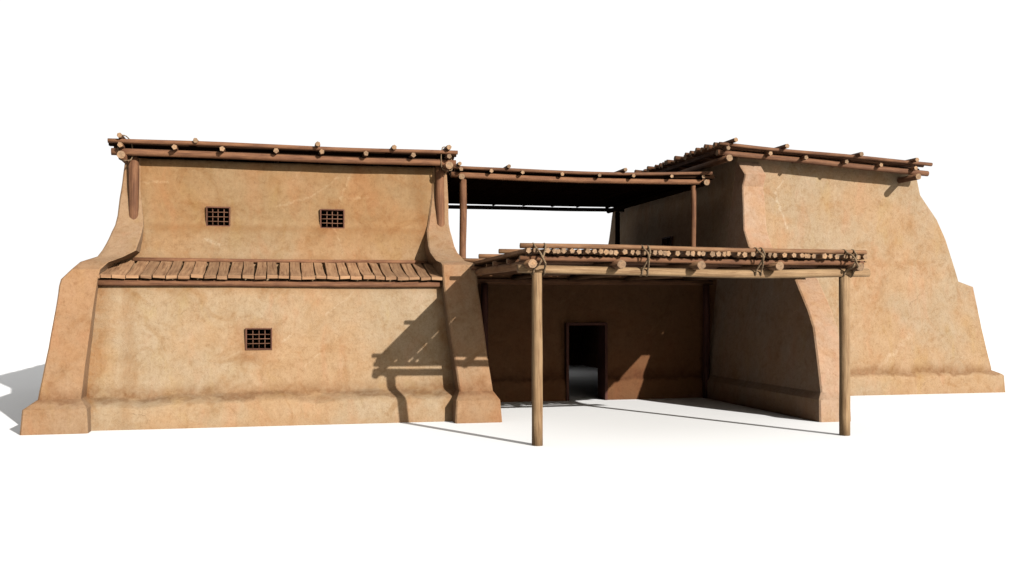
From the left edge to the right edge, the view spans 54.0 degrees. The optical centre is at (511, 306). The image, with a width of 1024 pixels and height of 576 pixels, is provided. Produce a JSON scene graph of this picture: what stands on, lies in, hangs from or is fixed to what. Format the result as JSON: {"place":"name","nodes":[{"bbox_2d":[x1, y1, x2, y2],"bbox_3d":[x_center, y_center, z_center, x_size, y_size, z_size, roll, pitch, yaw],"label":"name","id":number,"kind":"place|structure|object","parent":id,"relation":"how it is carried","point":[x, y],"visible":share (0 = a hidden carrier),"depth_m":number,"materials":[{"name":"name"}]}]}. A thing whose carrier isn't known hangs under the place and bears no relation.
{"place":"outdoors","nodes":[
{"label":"outdoors","id":0,"kind":"place"},
{"bbox_2d":[0,310,1023,575],"bbox_3d":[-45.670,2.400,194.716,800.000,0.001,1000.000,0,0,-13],"label":"ground","id":1,"kind":"structure","parent":0,"point":[912,484],"depth_m":13.04,"materials":[{"name":"white"}]},
{"bbox_2d":[20,133,501,434],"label":"adobe house","id":2,"kind":"structure","parent":1,"relation":"on","point":[221,284],"depth_m":21.15,"materials":[{"name":"paint"}]},
{"bbox_2d":[206,206,229,225],"bbox_3d":[-6.456,-1.968,22.115,0.510,0.435,0.200,0,0,-13],"label":"window frame","id":3,"kind":"structure","parent":2,"relation":"in","point":[207,207],"depth_m":22.05,"materials":[{"name":"brown wood"}]},
{"bbox_2d":[245,328,271,349],"bbox_3d":[-5.212,0.667,20.712,0.530,0.445,0.200,0,0,-13],"label":"window frame","id":4,"kind":"structure","parent":2,"relation":"in","point":[246,334],"depth_m":20.64,"materials":[{"name":"brown wood"}]},
{"bbox_2d":[320,209,344,227],"bbox_3d":[-4.056,-1.968,22.678,0.540,0.435,0.200,0,0,-13],"label":"window frame","id":5,"kind":"structure","parent":2,"relation":"in","point":[326,210],"depth_m":22.63,"materials":[{"name":"brown wood"}]},
{"bbox_2d":[477,275,716,401],"bbox_3d":[0.457,0.821,33.087,9.000,3.382,15.384,0,0,-13],"label":"adobe annex","id":6,"kind":"object","parent":1,"relation":"on","point":[640,339],"visible":0.58,"depth_m":25.99,"materials":[{"name":"paint"}]},
{"bbox_2d":[447,162,714,257],"bbox_3d":[1.135,-2.140,29.299,7.210,2.881,8.069,0,0,-13],"label":"log canopy","id":7,"kind":"object","parent":6,"relation":"on","point":[621,190],"visible":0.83,"depth_m":27.77,"materials":[{"name":"brown wood"}]},
{"bbox_2d":[463,243,870,445],"bbox_3d":[3.072,0.651,21.803,7.860,3.498,8.150,0,0,-13],"label":"log porch","id":8,"kind":"object","parent":1,"relation":"on","point":[537,262],"visible":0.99,"depth_m":18.13,"materials":[{"name":"wood"}]},
{"bbox_2d":[607,138,1004,421],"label":"adobe house","id":9,"kind":"structure","parent":1,"relation":"on","point":[915,326],"depth_m":27.11,"materials":[{"name":"paint"}]},
{"bbox_2d":[662,236,672,245],"bbox_3d":[4.768,-1.875,30.469,0.200,0.450,0.750,0,0,-13],"label":"window frame","id":10,"kind":"structure","parent":9,"relation":"in","point":[664,240],"depth_m":30.65,"materials":[{"name":"black wood"}]},
{"bbox_2d":[0,0,1023,310],"label":"sky","id":11,"kind":"structure","parent":0,"point":[564,85],"materials":[{"name":"white"}]}
]}

